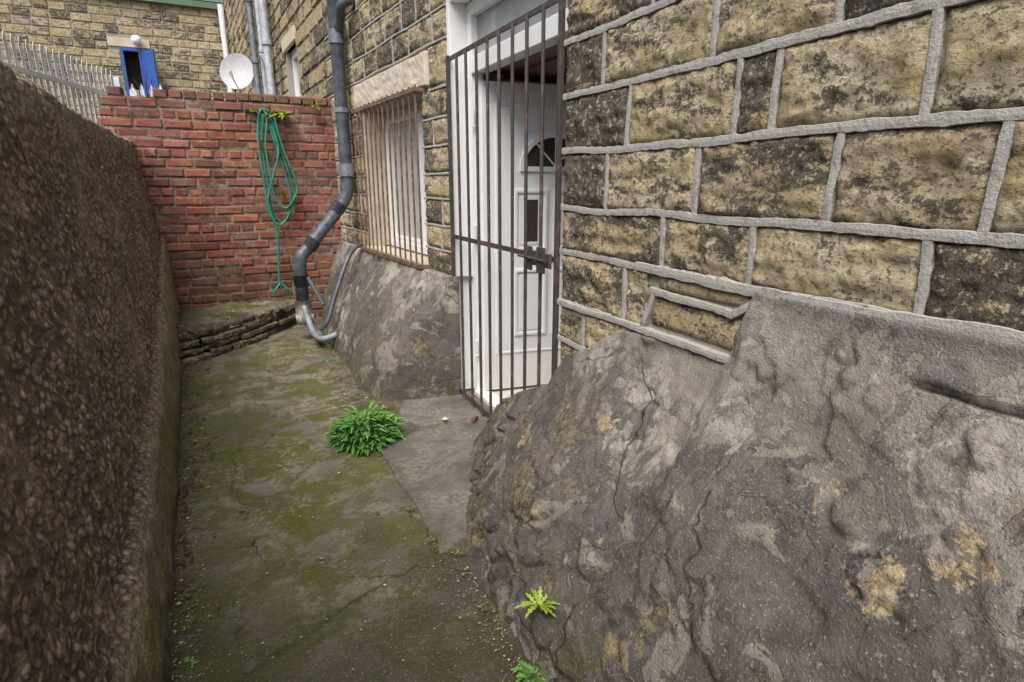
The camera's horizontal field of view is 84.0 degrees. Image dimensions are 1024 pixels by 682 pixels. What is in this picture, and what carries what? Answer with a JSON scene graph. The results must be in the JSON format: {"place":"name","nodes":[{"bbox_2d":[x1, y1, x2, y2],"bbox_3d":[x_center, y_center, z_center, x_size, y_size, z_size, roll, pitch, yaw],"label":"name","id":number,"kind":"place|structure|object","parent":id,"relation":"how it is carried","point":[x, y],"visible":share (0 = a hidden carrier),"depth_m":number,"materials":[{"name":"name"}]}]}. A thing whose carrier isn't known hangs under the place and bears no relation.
{"place":"outdoors","nodes":[
{"label":"outdoors","id":0,"kind":"place"},
{"bbox_2d":[173,361,378,630],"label":"fallen leaves","id":1,"kind":"object","parent":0,"point":[182,530],"visible":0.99,"depth_m":2.57,"materials":[{"name":"brown plant"}]},
{"bbox_2d":[168,317,540,681],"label":"concrete path","id":2,"kind":"structure","parent":0,"point":[375,648],"depth_m":2.22,"materials":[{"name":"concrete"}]},
{"bbox_2d":[179,656,198,672],"bbox_3d":[-0.973,0.971,1.718,0.066,0.012,0.048,5,16,17],"label":"weed plant","id":3,"kind":"object","parent":2,"relation":"on","point":[187,660],"visible":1,"depth_m":1.73,"materials":[{"name":"green plant"}]},
{"bbox_2d":[177,299,295,366],"bbox_3d":[-2.610,-0.115,5.203,1.085,0.276,1.583,-3,16,-11],"label":"stone raised bed","id":4,"kind":"object","parent":2,"relation":"on","point":[200,330],"visible":0.91,"depth_m":5.09,"materials":[{"name":"stone"}]},
{"bbox_2d":[211,309,251,318],"bbox_3d":[-2.610,-0.248,5.255,0.415,0.043,0.394,11,19,35],"label":"weed plant","id":5,"kind":"object","parent":4,"relation":"on","point":[233,310],"visible":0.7,"depth_m":5.33,"materials":[{"name":"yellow plant"}]},
{"bbox_2d":[319,357,339,364],"bbox_3d":[-1.485,0.160,4.612,0.181,0.042,0.190,-7,17,-25],"label":"weed plant","id":6,"kind":"object","parent":2,"relation":"on","point":[329,359],"visible":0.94,"depth_m":4.63,"materials":[{"name":"green plant"}]},
{"bbox_2d":[175,349,529,681],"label":"moss","id":7,"kind":"object","parent":2,"relation":"on","point":[456,553],"visible":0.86,"depth_m":2.20,"materials":[{"name":"green plant"}]},
{"bbox_2d":[324,400,409,459],"bbox_3d":[-0.811,0.459,3.196,0.490,0.260,0.509,-7,17,-25],"label":"weed plant","id":8,"kind":"object","parent":2,"relation":"on","point":[377,425],"visible":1,"depth_m":3.13,"materials":[{"name":"green plant"}]},
{"bbox_2d":[322,240,472,401],"bbox_3d":[-1.263,-0.320,4.921,0.715,0.859,3.010,-9,18,-29],"label":"render plinth under window","id":9,"kind":"structure","parent":2,"relation":"on","point":[394,325],"depth_m":3.91,"materials":[{"name":"grey concrete"}]},
{"bbox_2d":[382,389,493,553],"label":"paving slab","id":10,"kind":"structure","parent":2,"relation":"on","point":[430,465],"depth_m":2.94,"materials":[{"name":"concrete"}]},
{"bbox_2d":[511,659,545,681],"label":"weed plant","id":11,"kind":"object","parent":2,"relation":"on","point":[522,675],"visible":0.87,"depth_m":1.68,"materials":[{"name":"green plant"}]},
{"bbox_2d":[465,292,1023,681],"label":"render plinth","id":12,"kind":"structure","parent":2,"relation":"on","point":[790,490],"depth_m":1.32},
{"bbox_2d":[514,586,561,617],"bbox_3d":[0.075,0.791,1.711,0.137,0.043,0.120,14,21,42],"label":"weed plant","id":13,"kind":"object","parent":12,"relation":"on","point":[539,601],"visible":1,"depth_m":1.72,"materials":[{"name":"yellow plant"}]},
{"label":"ground","id":14,"kind":"structure","parent":0,"visible":0},
{"bbox_2d":[0,60,182,681],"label":"retaining wall","id":15,"kind":"structure","parent":14,"relation":"on","point":[91,369],"depth_m":1.70,"materials":[{"name":"concrete"}]},
{"bbox_2d":[98,85,342,319],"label":"red brick wall","id":16,"kind":"structure","parent":14,"relation":"on","point":[199,162],"depth_m":5.52,"materials":[{"name":"red brick"}]},
{"bbox_2d":[114,67,167,98],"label":"dry stems","id":17,"kind":"object","parent":16,"relation":"on","point":[147,96],"visible":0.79,"depth_m":5.04,"materials":[{"name":"beige plant"}]},
{"bbox_2d":[244,108,260,113],"bbox_3d":[-2.451,-2.169,5.370,0.165,0.059,0.174,-7,17,-25],"label":"wall weed","id":18,"kind":"object","parent":16,"relation":"on","point":[253,110],"depth_m":5.36,"materials":[{"name":"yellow plant"}]},
{"bbox_2d":[257,108,297,296],"bbox_3d":[-2.287,-1.343,5.639,0.348,1.801,0.086,-7,17,-25],"label":"garden hose","id":19,"kind":"object","parent":16,"relation":"attached to","point":[272,214],"visible":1,"depth_m":5.54,"materials":[{"name":"green plastic"}]},
{"bbox_2d":[268,109,296,120],"bbox_3d":[-2.208,-2.166,5.470,0.256,0.098,0.225,1,16,2],"label":"wall weed","id":20,"kind":"object","parent":16,"relation":"attached to","point":[275,114],"depth_m":5.45,"materials":[{"name":"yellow plant"}]},
{"bbox_2d":[301,101,322,110],"bbox_3d":[-1.942,-2.286,5.535,0.198,0.090,0.202,-7,17,-25],"label":"wall weed","id":21,"kind":"object","parent":16,"relation":"attached to","point":[312,105],"depth_m":5.54,"materials":[{"name":"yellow plant"}]},
{"bbox_2d":[490,44,567,398],"bbox_3d":[1.393,-0.668,3.775,2.920,2.130,1.850,-7,17,-25],"label":"hallway","id":22,"kind":"object","parent":14,"relation":"on","point":[551,55],"visible":0.09,"depth_m":3.35,"materials":[{"name":"paint"}]},
{"bbox_2d":[236,0,1013,389],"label":"stone wall","id":23,"kind":"structure","parent":14,"relation":"on","point":[418,98],"depth_m":4.06,"materials":[{"name":"beige stone"}]},
{"bbox_2d":[219,53,253,89],"bbox_3d":[-4.558,-4.595,9.692,0.673,0.595,0.491,-13,20,-40],"label":"satellite dish","id":24,"kind":"object","parent":23,"relation":"attached to","point":[236,70],"visible":0.99,"depth_m":9.71,"materials":[{"name":"white metal"}]},
{"bbox_2d":[224,0,328,101],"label":"stone blocks","id":25,"kind":"structure","parent":23,"relation":"attached to","point":[237,24],"depth_m":7.11,"materials":[{"name":"beige stone"}]},
{"bbox_2d":[244,0,275,102],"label":"soil pipe","id":26,"kind":"object","parent":25,"relation":"attached to","point":[264,40],"visible":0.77,"depth_m":8.44,"materials":[{"name":"plastic"}]},
{"bbox_2d":[292,47,300,96],"bbox_3d":[-2.705,-3.368,7.279,0.080,0.700,0.700,-9,18,-28],"label":"window","id":27,"kind":"structure","parent":23,"relation":"in","point":[296,73],"depth_m":7.45,"materials":[{"name":"white plastic"}]},
{"bbox_2d":[293,0,363,341],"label":"drainpipe","id":28,"kind":"object","parent":23,"relation":"attached to","point":[308,247],"visible":0.99,"depth_m":5.07,"materials":[{"name":"plastic"}]},
{"bbox_2d":[281,25,429,264],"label":"lintels and sill","id":29,"kind":"object","parent":23,"relation":"attached to","point":[409,72],"visible":0.65,"depth_m":4.72,"materials":[{"name":"stone"}]},
{"bbox_2d":[351,84,430,269],"bbox_3d":[-0.963,-1.246,4.438,0.101,1.200,1.454,-9,18,-30],"label":"window grille","id":30,"kind":"object","parent":29,"relation":"attached to","point":[386,99],"depth_m":4.32,"materials":[{"name":"metal"}]},
{"bbox_2d":[384,102,427,254],"bbox_3d":[-0.757,-1.290,4.577,0.080,1.140,1.348,-9,18,-30],"label":"window","id":31,"kind":"structure","parent":23,"relation":"in","point":[422,171],"depth_m":4.76,"materials":[{"name":"white plastic"}]},
{"bbox_2d":[446,0,568,409],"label":"door frame","id":32,"kind":"object","parent":23,"relation":"attached to","point":[468,22],"visible":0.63,"depth_m":3.38,"materials":[{"name":"white plastic"}]},
{"bbox_2d":[445,0,565,416],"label":"security gate","id":33,"kind":"structure","parent":32,"relation":"attached to","point":[540,259],"depth_m":2.83,"materials":[{"name":"metal"}]},
{"bbox_2d":[481,80,565,389],"bbox_3d":[0.249,-0.634,3.727,0.900,1.930,0.061,-5,16,-16],"label":"front door","id":34,"kind":"structure","parent":32,"relation":"attached to","point":[534,98],"depth_m":3.62,"materials":[{"name":"white plastic"}]},
{"bbox_2d":[321,0,1023,363],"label":"stone blocks","id":35,"kind":"structure","parent":23,"relation":"attached to","point":[931,178],"depth_m":1.47,"materials":[{"name":"stone"}]},
{"bbox_2d":[324,0,1023,363],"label":"strap pointing","id":36,"kind":"object","parent":35,"relation":"attached to","point":[928,118],"visible":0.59,"depth_m":1.44,"materials":[{"name":"grey concrete"}]},
{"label":"yard ground","id":37,"kind":"structure","parent":0,"visible":0},
{"bbox_2d":[0,31,161,127],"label":"palisade fence","id":38,"kind":"object","parent":37,"relation":"on","point":[53,79],"visible":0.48,"depth_m":7.38,"materials":[{"name":"metal"}]},
{"bbox_2d":[0,0,235,127],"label":"stone workshop","id":39,"kind":"structure","parent":37,"relation":"on","point":[180,45],"depth_m":12.38,"materials":[{"name":"beige stone"}]},
{"bbox_2d":[131,35,141,44],"bbox_3d":[-8.178,-6.548,12.384,0.200,0.200,0.238,-7,17,-25],"label":"globe lamp","id":40,"kind":"object","parent":39,"relation":"attached to","point":[136,40],"visible":1,"depth_m":12.31,"materials":[{"name":"white glass"}]},
{"bbox_2d":[119,47,158,95],"bbox_3d":[-8.178,-5.455,12.746,0.816,2.000,0.295,1,16,3],"label":"blue door","id":41,"kind":"structure","parent":39,"relation":"in","point":[148,61],"depth_m":12.51,"materials":[{"name":"paint"}]},
{"bbox_2d":[217,4,233,92],"bbox_3d":[-6.534,-5.864,13.193,0.120,3.450,0.120,-7,17,-25],"label":"rainwater pipe","id":42,"kind":"object","parent":39,"relation":"attached to","point":[223,30],"visible":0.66,"depth_m":12.85,"materials":[{"name":"white plastic"}]}
]}

